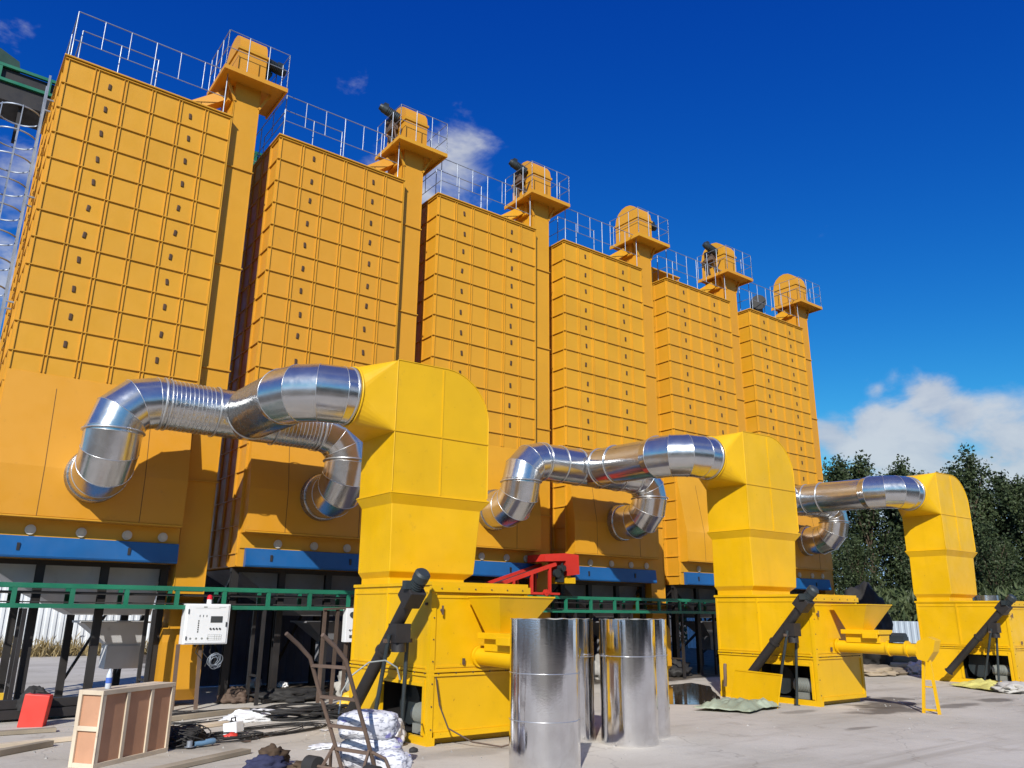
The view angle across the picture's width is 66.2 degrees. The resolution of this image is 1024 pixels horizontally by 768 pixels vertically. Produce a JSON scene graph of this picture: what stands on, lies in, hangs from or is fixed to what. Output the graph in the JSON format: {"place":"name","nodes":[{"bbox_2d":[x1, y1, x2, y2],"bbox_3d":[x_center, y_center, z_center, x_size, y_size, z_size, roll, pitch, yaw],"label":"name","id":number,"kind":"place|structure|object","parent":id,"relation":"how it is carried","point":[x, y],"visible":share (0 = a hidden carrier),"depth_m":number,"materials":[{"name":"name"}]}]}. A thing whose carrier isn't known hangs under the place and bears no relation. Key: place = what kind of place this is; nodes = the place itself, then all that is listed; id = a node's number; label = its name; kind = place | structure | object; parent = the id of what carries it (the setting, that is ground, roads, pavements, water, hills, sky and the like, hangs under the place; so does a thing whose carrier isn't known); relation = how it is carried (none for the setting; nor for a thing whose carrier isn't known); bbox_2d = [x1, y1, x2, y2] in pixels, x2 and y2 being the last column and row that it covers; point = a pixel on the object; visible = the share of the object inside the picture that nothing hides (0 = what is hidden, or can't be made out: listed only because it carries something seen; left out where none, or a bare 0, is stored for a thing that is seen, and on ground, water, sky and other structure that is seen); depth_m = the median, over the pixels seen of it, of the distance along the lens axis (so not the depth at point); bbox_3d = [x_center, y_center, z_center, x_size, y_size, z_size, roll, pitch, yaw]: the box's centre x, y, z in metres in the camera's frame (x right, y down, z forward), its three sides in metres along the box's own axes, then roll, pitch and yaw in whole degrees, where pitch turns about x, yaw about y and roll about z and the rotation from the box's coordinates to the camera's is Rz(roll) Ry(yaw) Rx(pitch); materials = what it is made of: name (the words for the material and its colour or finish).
{"place":"outdoors","nodes":[
{"label":"outdoors","id":0,"kind":"place"},
{"bbox_2d":[0,616,1023,767],"bbox_3d":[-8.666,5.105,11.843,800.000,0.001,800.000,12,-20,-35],"label":"ground","id":1,"kind":"structure","parent":0,"point":[884,736],"depth_m":11.27,"materials":[{"name":"concrete"}]},
{"bbox_2d":[0,740,53,755],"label":"timber","id":2,"kind":"object","parent":1,"relation":"on","point":[25,747],"visible":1,"depth_m":9.54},
{"bbox_2d":[0,727,56,735],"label":"timber","id":3,"kind":"object","parent":1,"relation":"on","point":[27,731],"visible":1,"depth_m":10.88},
{"bbox_2d":[17,689,53,727],"bbox_3d":[-7.053,4.811,11.636,0.377,0.538,0.200,5,-17,-14],"label":"red can","id":4,"kind":"object","parent":1,"relation":"on","point":[35,710],"visible":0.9,"depth_m":11.55,"materials":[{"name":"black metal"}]},
{"bbox_2d":[0,736,71,747],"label":"timber","id":5,"kind":"object","parent":1,"relation":"on","point":[55,739],"visible":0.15,"depth_m":10.01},
{"bbox_2d":[0,706,76,719],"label":"steel beam","id":6,"kind":"structure","parent":1,"relation":"on","point":[53,712],"depth_m":12.34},
{"bbox_2d":[15,685,50,710],"bbox_3d":[-7.374,4.840,12.127,0.459,0.353,0.375,12,-20,-35],"label":"black bag","id":7,"kind":"object","parent":6,"relation":"on","point":[20,700],"visible":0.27,"depth_m":12.06,"materials":[{"name":"plastic"}]},
{"bbox_2d":[0,696,77,709],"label":"steel beam","id":8,"kind":"structure","parent":6,"relation":"on","point":[56,702],"depth_m":12.48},
{"bbox_2d":[0,633,148,657],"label":"dry grass","id":9,"kind":"structure","parent":1,"relation":"on","point":[53,650],"depth_m":28.11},
{"bbox_2d":[0,587,156,653],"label":"sheet fence","id":10,"kind":"object","parent":1,"relation":"on","point":[50,622],"visible":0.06,"depth_m":29.01,"materials":[{"name":"metal"}]},
{"bbox_2d":[0,11,232,698],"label":"grain dryer","id":11,"kind":"object","parent":1,"relation":"on","point":[111,285],"visible":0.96,"depth_m":14.53,"materials":[{"name":"paint"}]},
{"bbox_2d":[0,75,53,328],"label":"caged ladder","id":12,"kind":"object","parent":11,"relation":"attached to","point":[24,204],"visible":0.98,"depth_m":15.41,"materials":[{"name":"metal"}]},
{"bbox_2d":[0,48,261,164],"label":"overhead conveyor","id":13,"kind":"object","parent":11,"relation":"attached to","point":[16,86],"visible":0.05,"depth_m":17.75,"materials":[{"name":"metal"}]},
{"bbox_2d":[64,363,362,520],"bbox_3d":[-4.248,0.934,13.334,5.163,2.117,4.293,12,-20,-35],"label":"hot air duct","id":14,"kind":"object","parent":11,"relation":"attached to","point":[313,407],"visible":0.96,"depth_m":12.93,"materials":[{"name":"metal"}]},
{"bbox_2d":[154,29,290,700],"bbox_3d":[-6.336,-1.165,15.966,2.378,14.180,1.370,12,-20,-35],"label":"bucket elevator","id":15,"kind":"object","parent":11,"relation":"attached to","point":[250,68],"visible":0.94,"depth_m":16.09,"materials":[{"name":"orange paint"}]},
{"bbox_2d":[68,681,175,767],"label":"wooden crate","id":16,"kind":"object","parent":1,"relation":"on","point":[119,724],"visible":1,"depth_m":8.99,"materials":[{"name":"beige wood"}]},
{"bbox_2d":[105,669,112,688],"bbox_3d":[-4.625,3.383,9.021,0.069,0.215,0.069,12,-20,-35],"label":"water bottle","id":17,"kind":"object","parent":16,"relation":"on","point":[109,677],"visible":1,"depth_m":8.99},
{"bbox_2d":[168,725,205,747],"bbox_3d":[-4.256,4.531,10.134,0.493,0.234,0.569,-4,-17,14],"label":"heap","id":18,"kind":"object","parent":1,"relation":"on","point":[175,738],"visible":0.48,"depth_m":10.01,"materials":[{"name":"rubber"}]},
{"bbox_2d":[168,724,210,748],"bbox_3d":[-4.171,4.530,10.107,0.665,0.224,0.624,12,-20,-35],"label":"cable heap","id":19,"kind":"object","parent":1,"relation":"on","point":[173,730],"visible":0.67,"depth_m":9.92,"materials":[{"name":"black rubber"}]},
{"bbox_2d":[149,748,250,767],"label":"timber","id":20,"kind":"object","parent":1,"relation":"on","point":[210,758],"visible":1,"depth_m":8.96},
{"bbox_2d":[184,738,215,747],"bbox_3d":[-3.946,4.543,9.948,0.120,0.080,0.400,-14,-22,41],"label":"angle grinder","id":21,"kind":"object","parent":1,"relation":"on","point":[209,741],"visible":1,"depth_m":9.93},
{"bbox_2d":[172,595,230,709],"bbox_3d":[-5.533,4.746,13.964,0.838,1.933,0.250,13,-20,-36],"label":"control cabinet","id":22,"kind":"object","parent":1,"relation":"on","point":[205,624],"visible":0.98,"depth_m":13.96,"materials":[{"name":"white metal"}]},
{"bbox_2d":[207,653,222,668],"bbox_3d":[-5.275,4.917,13.953,0.273,0.278,0.060,12,-20,-35],"label":"wire coil","id":23,"kind":"object","parent":22,"relation":"hanging from","point":[210,665],"visible":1,"depth_m":13.95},
{"bbox_2d":[171,707,249,721],"bbox_3d":[-5.111,5.291,12.511,0.100,0.070,2.247,-9,-19,31],"label":"timber","id":24,"kind":"object","parent":1,"relation":"on","point":[201,715],"visible":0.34,"depth_m":12.69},
{"bbox_2d":[196,721,229,727],"bbox_3d":[-4.727,4.957,11.309,0.150,0.050,1.504,-9,-19,30],"label":"timber","id":25,"kind":"object","parent":1,"relation":"on","point":[214,724],"visible":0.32,"depth_m":11.68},
{"bbox_2d":[171,708,281,725],"bbox_3d":[-4.981,5.332,12.569,1.385,0.036,3.202,-10,-19,31],"label":"cable heap","id":26,"kind":"object","parent":1,"relation":"on","point":[189,722],"visible":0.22,"depth_m":12.28,"materials":[{"name":"black rubber"}]},
{"bbox_2d":[223,717,243,734],"bbox_3d":[-3.893,4.787,11.002,0.238,0.227,0.195,-5,-17,17],"label":"welding machine","id":27,"kind":"object","parent":1,"relation":"on","point":[235,726],"visible":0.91,"depth_m":10.92,"materials":[{"name":"white metal"}]},
{"bbox_2d":[216,686,254,703],"bbox_3d":[-5.197,5.833,14.768,0.753,0.292,0.562,12,-20,-35],"label":"scrap heap","id":28,"kind":"object","parent":1,"relation":"on","point":[235,695],"visible":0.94,"depth_m":14.61,"materials":[{"name":"fabric"}]},
{"bbox_2d":[205,730,265,742],"bbox_3d":[-3.897,4.754,10.576,1.136,0.060,0.719,12,-20,-35],"label":"cable heap","id":29,"kind":"object","parent":1,"relation":"on","point":[216,735],"visible":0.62,"depth_m":10.60,"materials":[{"name":"black rubber"}]},
{"bbox_2d":[219,708,287,722],"bbox_3d":[-4.076,5.208,12.383,1.072,0.187,0.423,12,-20,-35],"label":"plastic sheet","id":30,"kind":"object","parent":1,"relation":"on","point":[245,715],"visible":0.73,"depth_m":12.24,"materials":[{"name":"plastic"}]},
{"bbox_2d":[242,754,292,767],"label":"jacket","id":31,"kind":"object","parent":1,"relation":"on","point":[265,761],"visible":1,"depth_m":8.49,"materials":[{"name":"blue fabric"}]},
{"bbox_2d":[258,743,290,762],"bbox_3d":[-2.702,4.179,8.864,0.311,0.235,0.468,-10,-19,31],"label":"jacket","id":32,"kind":"object","parent":31,"relation":"on","point":[271,749],"visible":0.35,"depth_m":8.84,"materials":[{"name":"brown fabric"}]},
{"bbox_2d":[212,721,332,738],"bbox_3d":[-3.437,5.001,11.370,0.903,0.035,2.128,-12,-20,37],"label":"cable heap","id":33,"kind":"object","parent":1,"relation":"on","point":[289,724],"visible":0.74,"depth_m":11.53,"materials":[{"name":"black rubber"}]},
{"bbox_2d":[249,687,328,702],"bbox_3d":[-4.294,5.999,15.223,1.422,0.243,1.094,1,-16,0],"label":"scrap heap","id":34,"kind":"object","parent":1,"relation":"on","point":[294,695],"visible":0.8,"depth_m":14.89,"materials":[{"name":"black rubber"}]},
{"bbox_2d":[250,703,347,720],"bbox_3d":[-3.471,5.351,12.830,1.629,0.172,1.112,12,-20,-35],"label":"cable heap","id":35,"kind":"object","parent":1,"relation":"on","point":[305,710],"visible":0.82,"depth_m":12.50,"materials":[{"name":"black rubber"}]},
{"bbox_2d":[206,95,405,703],"bbox_3d":[-4.881,0.220,18.129,3.220,12.950,3.578,12,-20,-35],"label":"grain dryer","id":36,"kind":"object","parent":1,"relation":"on","point":[320,273],"visible":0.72,"depth_m":17.06,"materials":[{"name":"paint"}]},
{"bbox_2d":[367,102,447,362],"bbox_3d":[-3.007,-0.432,18.388,2.244,14.180,1.370,12,-20,-35],"label":"bucket elevator","id":37,"kind":"object","parent":36,"relation":"attached to","point":[407,130],"visible":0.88,"depth_m":19.69,"materials":[{"name":"orange paint"}]},
{"bbox_2d":[297,706,346,718],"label":"cable heap","id":38,"kind":"object","parent":1,"relation":"on","point":[331,715],"visible":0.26,"depth_m":12.60,"materials":[{"name":"black rubber"}]},
{"bbox_2d":[306,742,340,749],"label":"rags","id":39,"kind":"object","parent":1,"relation":"on","point":[321,746],"visible":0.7,"depth_m":9.93,"materials":[{"name":"white fabric"}]},
{"bbox_2d":[316,607,353,703],"bbox_3d":[-3.229,5.113,14.856,0.852,1.760,0.180,12,-20,-35],"label":"switch box","id":40,"kind":"object","parent":1,"relation":"on","point":[347,625],"visible":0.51,"depth_m":14.86,"materials":[{"name":"white metal"}]},
{"bbox_2d":[285,632,389,767],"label":"hand truck","id":41,"kind":"object","parent":1,"relation":"on","point":[310,761],"visible":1,"depth_m":8.25,"materials":[{"name":"metal"}]},
{"bbox_2d":[339,736,402,767],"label":"sack","id":42,"kind":"object","parent":41,"relation":"on","point":[351,760],"visible":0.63,"depth_m":8.53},
{"bbox_2d":[337,709,399,739],"bbox_3d":[-1.603,3.779,8.752,0.708,0.300,0.434,0,-16,1],"label":"sack","id":43,"kind":"object","parent":42,"relation":"on","point":[382,725],"visible":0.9,"depth_m":8.58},
{"bbox_2d":[338,660,400,713],"bbox_3d":[-1.659,3.532,9.190,0.720,0.581,0.063,7,-17,-22],"label":"hose","id":44,"kind":"object","parent":43,"relation":"on","point":[359,670],"visible":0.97,"depth_m":9.22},
{"bbox_2d":[334,667,350,695],"bbox_3d":[-3.270,6.078,16.069,0.720,0.580,0.907,0,-16,4],"label":"sack","id":45,"kind":"object","parent":1,"relation":"on","point":[337,686],"visible":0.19,"depth_m":15.82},
{"bbox_2d":[0,582,718,721],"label":"belt conveyor","id":46,"kind":"object","parent":1,"relation":"on","point":[69,592],"visible":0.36,"depth_m":14.39,"materials":[{"name":"metal"}]},
{"bbox_2d":[485,553,579,595],"bbox_3d":[0.406,4.467,18.503,2.663,1.005,0.770,12,-20,-35],"label":"mobile conveyor","id":47,"kind":"object","parent":46,"relation":"on","point":[559,566],"visible":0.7,"depth_m":18.72,"materials":[{"name":"metal"}]},
{"bbox_2d":[343,568,429,743],"bbox_3d":[-1.713,3.695,10.742,0.460,2.240,1.998,12,-20,-35],"label":"screw conveyor","id":48,"kind":"object","parent":1,"relation":"on","point":[412,594],"visible":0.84,"depth_m":10.43,"materials":[{"name":"black metal"}]},
{"bbox_2d":[370,749,412,767],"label":"sack","id":49,"kind":"object","parent":1,"relation":"on","point":[396,758],"visible":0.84,"depth_m":8.19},
{"bbox_2d":[395,718,406,741],"bbox_3d":[-1.666,4.492,10.213,0.624,0.401,0.548,12,-20,-35],"label":"plastic bag","id":50,"kind":"object","parent":1,"relation":"on","point":[401,733],"visible":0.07,"depth_m":10.23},
{"bbox_2d":[199,576,626,686],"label":"sheet wall","id":51,"kind":"structure","parent":1,"relation":"on","point":[293,664],"depth_m":18.46,"materials":[{"name":"metal"}]},
{"bbox_2d":[341,359,529,746],"bbox_3d":[-1.288,2.361,12.222,2.398,5.620,2.495,12,-20,-35],"label":"furnace","id":52,"kind":"object","parent":1,"relation":"on","point":[420,431],"visible":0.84,"depth_m":12.30,"materials":[{"name":"yellow paint"}]},
{"bbox_2d":[415,159,540,584],"bbox_3d":[-1.569,0.949,20.540,3.220,12.950,3.578,12,-20,-35],"label":"grain dryer","id":53,"kind":"object","parent":1,"relation":"on","point":[476,313],"visible":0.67,"depth_m":19.94,"materials":[{"name":"orange paint"}]},
{"bbox_2d":[502,158,569,618],"bbox_3d":[0.305,0.297,20.799,2.244,14.180,1.370,12,-20,-35],"label":"bucket elevator","id":54,"kind":"object","parent":53,"relation":"attached to","point":[532,179],"visible":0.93,"depth_m":21.82,"materials":[{"name":"orange paint"}]},
{"bbox_2d":[479,434,724,540],"bbox_3d":[2.580,2.352,18.165,5.168,2.003,4.543,12,-20,-35],"label":"hot air duct","id":55,"kind":"object","parent":53,"relation":"attached to","point":[638,470],"visible":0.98,"depth_m":17.78,"materials":[{"name":"metal"}]},
{"bbox_2d":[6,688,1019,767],"bbox_3d":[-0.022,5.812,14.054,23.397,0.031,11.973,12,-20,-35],"label":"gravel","id":56,"kind":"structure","parent":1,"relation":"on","point":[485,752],"depth_m":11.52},
{"bbox_2d":[468,596,580,668],"bbox_3d":[0.282,3.745,10.238,0.970,1.893,1.981,12,-20,-35],"label":"fuel feeder","id":57,"kind":"object","parent":1,"relation":"on","point":[494,614],"visible":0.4,"depth_m":10.56,"materials":[{"name":"yellow paint"}]},
{"bbox_2d":[435,677,508,747],"bbox_3d":[-0.163,4.215,10.035,1.751,0.842,0.409,-9,-18,29],"label":"power cable","id":58,"kind":"object","parent":57,"relation":"hanging from","point":[458,733],"visible":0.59,"depth_m":10.22,"materials":[{"name":"rubber"}]},
{"bbox_2d":[509,618,580,767],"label":"foil drum","id":59,"kind":"object","parent":1,"relation":"on","point":[544,712],"visible":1,"depth_m":8.76,"materials":[{"name":"metal"}]},
{"bbox_2d":[539,618,594,743],"bbox_3d":[0.766,4.124,11.022,0.783,1.604,0.783,12,-20,-35],"label":"foil drum","id":60,"kind":"object","parent":1,"relation":"on","point":[587,705],"visible":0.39,"depth_m":10.76,"materials":[{"name":"metal"}]},
{"bbox_2d":[594,653,599,679],"bbox_3d":[2.233,7.506,20.942,1.345,0.645,1.044,-15,-22,42],"label":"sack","id":61,"kind":"object","parent":1,"relation":"on","point":[597,666],"visible":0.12,"depth_m":20.57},
{"bbox_2d":[549,208,659,680],"bbox_3d":[1.778,1.686,22.975,3.220,12.950,3.578,12,-20,-35],"label":"grain dryer","id":62,"kind":"object","parent":1,"relation":"on","point":[597,378],"visible":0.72,"depth_m":21.86,"materials":[{"name":"orange paint"}]},
{"bbox_2d":[610,206,671,669],"bbox_3d":[3.705,1.046,23.274,2.378,14.180,1.370,12,-20,-35],"label":"bucket elevator","id":63,"kind":"object","parent":62,"relation":"attached to","point":[638,224],"visible":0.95,"depth_m":24.33,"materials":[{"name":"orange paint"}]},
{"bbox_2d":[599,619,658,747],"bbox_3d":[1.602,4.073,10.819,0.785,1.604,0.782,12,-20,-35],"label":"foil drum","id":64,"kind":"object","parent":1,"relation":"on","point":[628,694],"visible":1,"depth_m":10.52,"materials":[{"name":"metal"}]},
{"bbox_2d":[614,618,670,738],"bbox_3d":[1.904,4.279,11.522,0.784,1.604,0.783,12,-20,-35],"label":"foil drum","id":65,"kind":"object","parent":1,"relation":"on","point":[662,681],"visible":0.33,"depth_m":11.25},
{"bbox_2d":[606,249,739,674],"bbox_3d":[5.181,2.435,25.452,3.220,12.950,3.578,12,-20,-35],"label":"grain dryer","id":66,"kind":"object","parent":1,"relation":"on","point":[695,372],"visible":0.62,"depth_m":24.40,"materials":[{"name":"orange paint"}]},
{"bbox_2d":[697,241,752,431],"bbox_3d":[7.055,1.783,25.712,2.244,14.180,1.370,12,-20,-35],"label":"bucket elevator","id":67,"kind":"object","parent":66,"relation":"attached to","point":[719,256],"visible":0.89,"depth_m":27.20,"materials":[{"name":"orange paint"}]},
{"bbox_2d":[668,659,692,676],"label":"scrap heap","id":68,"kind":"object","parent":1,"relation":"on","point":[676,670],"visible":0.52,"depth_m":21.65,"materials":[{"name":"black rubber"}]},
{"bbox_2d":[669,683,719,704],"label":"puddle","id":69,"kind":"object","parent":1,"relation":"on","point":[691,694],"visible":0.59,"depth_m":16.98,"materials":[{"name":"liquid"}]},
{"bbox_2d":[694,697,780,711],"bbox_3d":[4.180,5.859,14.481,1.000,0.197,1.643,-14,-21,40],"label":"tarpaulin","id":70,"kind":"object","parent":1,"relation":"on","point":[738,704],"visible":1,"depth_m":14.18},
{"bbox_2d":[731,669,782,708],"bbox_3d":[4.762,5.940,15.354,0.185,0.599,1.420,7,-17,-20],"label":"loose panel","id":71,"kind":"object","parent":1,"relation":"on","point":[748,685],"visible":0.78,"depth_m":15.34,"materials":[{"name":"yellow paint"}]},
{"bbox_2d":[700,282,833,665],"bbox_3d":[8.569,3.181,27.918,3.220,12.950,3.578,12,-20,-35],"label":"grain dryer","id":72,"kind":"object","parent":1,"relation":"on","point":[775,385],"visible":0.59,"depth_m":27.33,"materials":[{"name":"orange paint"}]},
{"bbox_2d":[750,295,765,312],"bbox_3d":[9.025,-2.684,29.012,0.596,1.014,0.890,-1,-16,6],"label":"blower","id":73,"kind":"object","parent":72,"relation":"on","point":[758,306],"visible":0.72,"depth_m":28.67,"materials":[{"name":"black metal"}]},
{"bbox_2d":[770,274,834,594],"bbox_3d":[10.497,2.541,28.217,2.378,14.180,1.370,12,-20,-35],"label":"bucket elevator","id":74,"kind":"object","parent":72,"relation":"attached to","point":[792,287],"visible":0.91,"depth_m":29.63,"materials":[{"name":"orange paint"}]},
{"bbox_2d":[795,475,924,555],"bbox_3d":[9.405,3.813,23.026,5.221,1.983,4.723,12,-20,-35],"label":"hot air duct","id":75,"kind":"object","parent":72,"relation":"attached to","point":[828,505],"visible":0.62,"depth_m":22.71,"materials":[{"name":"metal"}]},
{"bbox_2d":[699,431,866,706],"bbox_3d":[5.677,3.807,16.989,2.398,5.620,2.495,12,-20,-35],"label":"furnace","id":76,"kind":"object","parent":1,"relation":"on","point":[753,534],"visible":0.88,"depth_m":16.95,"materials":[{"name":"metal"}]},
{"bbox_2d":[723,663,726,686],"bbox_3d":[4.402,6.014,16.247,0.094,0.450,0.106,-9,-19,29],"label":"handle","id":77,"kind":"object","parent":76,"relation":"hanging from","point":[725,674],"visible":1,"depth_m":16.22,"materials":[{"name":"metal"}]},
{"bbox_2d":[748,585,818,705],"bbox_3d":[5.252,5.141,15.510,0.460,2.240,1.998,12,-20,-35],"label":"screw conveyor","id":78,"kind":"object","parent":1,"relation":"on","point":[789,629],"visible":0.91,"depth_m":15.21,"materials":[{"name":"metal"}]},
{"bbox_2d":[687,618,919,648],"bbox_3d":[17.283,9.412,28.495,0.123,1.460,28.091,12,-20,-35],"label":"sheet fence","id":79,"kind":"object","parent":1,"relation":"on","point":[910,629],"visible":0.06,"depth_m":30.95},
{"bbox_2d":[831,545,845,589],"bbox_3d":[15.514,10.399,39.414,2.868,5.828,2.860,-3,-16,11],"label":"poplar tree","id":80,"kind":"object","parent":1,"relation":"on","point":[834,555],"visible":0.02,"depth_m":39.71,"materials":[{"name":"green plant"}]},
{"bbox_2d":[670,575,1023,645],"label":"undergrowth","id":81,"kind":"object","parent":1,"relation":"on","point":[902,607],"visible":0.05,"depth_m":32.97,"materials":[{"name":"green plant"}]},
{"bbox_2d":[823,453,882,594],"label":"poplar tree","id":82,"kind":"object","parent":1,"relation":"on","point":[840,468],"visible":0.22,"depth_m":43.42,"materials":[{"name":"green plant"}]},
{"bbox_2d":[833,531,880,593],"bbox_3d":[16.892,9.969,37.859,2.558,5.799,2.373,3,-16,-9],"label":"poplar tree","id":83,"kind":"object","parent":1,"relation":"on","point":[856,559],"visible":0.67,"depth_m":38.03,"materials":[{"name":"green plant"}]},
{"bbox_2d":[830,449,904,596],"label":"poplar tree","id":84,"kind":"object","parent":1,"relation":"on","point":[863,522],"visible":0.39,"depth_m":41.55,"materials":[{"name":"green plant"}]},
{"bbox_2d":[845,581,892,664],"bbox_3d":[11.962,8.084,26.494,1.858,2.802,1.523,12,-20,-35],"label":"black cover","id":85,"kind":"object","parent":1,"relation":"on","point":[863,592],"visible":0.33,"depth_m":26.12,"materials":[{"name":"plastic"}]},
{"bbox_2d":[852,469,919,597],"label":"poplar tree","id":86,"kind":"object","parent":1,"relation":"on","point":[884,568],"visible":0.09,"depth_m":41.01,"materials":[{"name":"green plant"}]},
{"bbox_2d":[831,604,941,714],"bbox_3d":[7.248,5.191,15.006,0.970,1.893,1.981,12,-20,-35],"label":"fuel feeder","id":87,"kind":"object","parent":1,"relation":"on","point":[860,622],"visible":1,"depth_m":15.09,"materials":[{"name":"yellow paint"}]},
{"bbox_2d":[863,664,909,676],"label":"sand heap","id":88,"kind":"object","parent":1,"relation":"on","point":[872,670],"visible":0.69,"depth_m":22.72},
{"bbox_2d":[889,662,908,668],"bbox_3d":[12.510,9.225,25.776,3.571,0.200,0.180,-13,-21,40],"label":"log","id":89,"kind":"object","parent":1,"relation":"on","point":[896,664],"visible":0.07,"depth_m":25.61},
{"bbox_2d":[888,540,912,592],"bbox_3d":[18.679,9.304,35.195,2.775,5.640,2.768,-10,-19,32],"label":"poplar tree","id":90,"kind":"object","parent":1,"relation":"on","point":[907,569],"visible":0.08,"depth_m":35.34,"materials":[{"name":"green plant"}]},
{"bbox_2d":[878,454,924,595],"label":"poplar tree","id":91,"kind":"object","parent":1,"relation":"on","point":[901,468],"visible":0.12,"depth_m":40.24,"materials":[{"name":"green plant"}]},
{"bbox_2d":[892,655,917,662],"bbox_3d":[12.753,9.460,27.010,5.339,0.420,0.400,-13,-21,38],"label":"log","id":92,"kind":"object","parent":1,"relation":"on","point":[902,659],"visible":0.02,"depth_m":26.44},
{"bbox_2d":[906,660,921,674],"bbox_3d":[12.326,8.517,23.707,1.150,0.428,0.818,12,-20,-35],"label":"plastic sheeting","id":93,"kind":"object","parent":1,"relation":"on","point":[914,668],"visible":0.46,"depth_m":23.50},
{"bbox_2d":[898,472,1023,681],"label":"furnace","id":94,"kind":"object","parent":1,"relation":"on","point":[952,615],"visible":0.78,"depth_m":21.74,"materials":[{"name":"metal"}]},
{"bbox_2d":[973,595,999,600],"bbox_3d":[14.188,7.434,23.235,0.700,2.280,0.700,12,-20,-35],"label":"steel hopper","id":95,"kind":"object","parent":94,"relation":"on","point":[986,598],"visible":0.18,"depth_m":23.25,"materials":[{"name":"metal"}]},
{"bbox_2d":[940,461,1001,582],"bbox_3d":[21.172,8.123,37.102,4.000,9.068,3.710,0,-16,0],"label":"poplar tree","id":96,"kind":"object","parent":1,"relation":"on","point":[949,470],"visible":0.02,"depth_m":37.79,"materials":[{"name":"green plant"}]},
{"bbox_2d":[949,678,996,690],"bbox_3d":[11.530,7.259,19.050,1.295,0.199,1.534,4,-17,-13],"label":"tarpaulin","id":97,"kind":"object","parent":1,"relation":"on","point":[980,683],"visible":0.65,"depth_m":19.05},
{"bbox_2d":[936,442,1015,590],"bbox_3d":[21.355,7.419,35.925,3.792,9.769,3.429,-2,-16,9],"label":"poplar tree","id":98,"kind":"object","parent":1,"relation":"on","point":[971,473],"visible":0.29,"depth_m":36.63,"materials":[{"name":"green plant"}]},
{"bbox_2d":[945,594,1016,681],"bbox_3d":[12.111,6.589,20.285,0.460,2.240,1.998,12,-20,-35],"label":"screw conveyor","id":99,"kind":"object","parent":1,"relation":"on","point":[991,627],"visible":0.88,"depth_m":20.02,"materials":[{"name":"metal"}]},
{"bbox_2d":[968,469,1023,586],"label":"poplar tree","id":100,"kind":"object","parent":1,"relation":"on","point":[994,481],"visible":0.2,"depth_m":35.92,"materials":[{"name":"green plant"}]},
{"bbox_2d":[973,519,1023,594],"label":"poplar tree","id":101,"kind":"object","parent":1,"relation":"on","point":[988,550],"visible":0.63,"depth_m":33.15,"materials":[{"name":"green plant"}]},
{"bbox_2d":[985,473,1023,586],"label":"poplar tree","id":102,"kind":"object","parent":1,"relation":"on","point":[1012,497],"visible":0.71,"depth_m":34.92,"materials":[{"name":"green plant"}]},
{"bbox_2d":[989,680,1023,693],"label":"crumpled white plastic sheeting","id":103,"kind":"object","parent":1,"relation":"on","point":[1007,687],"visible":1,"depth_m":17.93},
{"bbox_2d":[0,0,1023,615],"label":"sky","id":104,"kind":"structure","parent":0,"point":[870,153],"materials":[{"name":"blue"}]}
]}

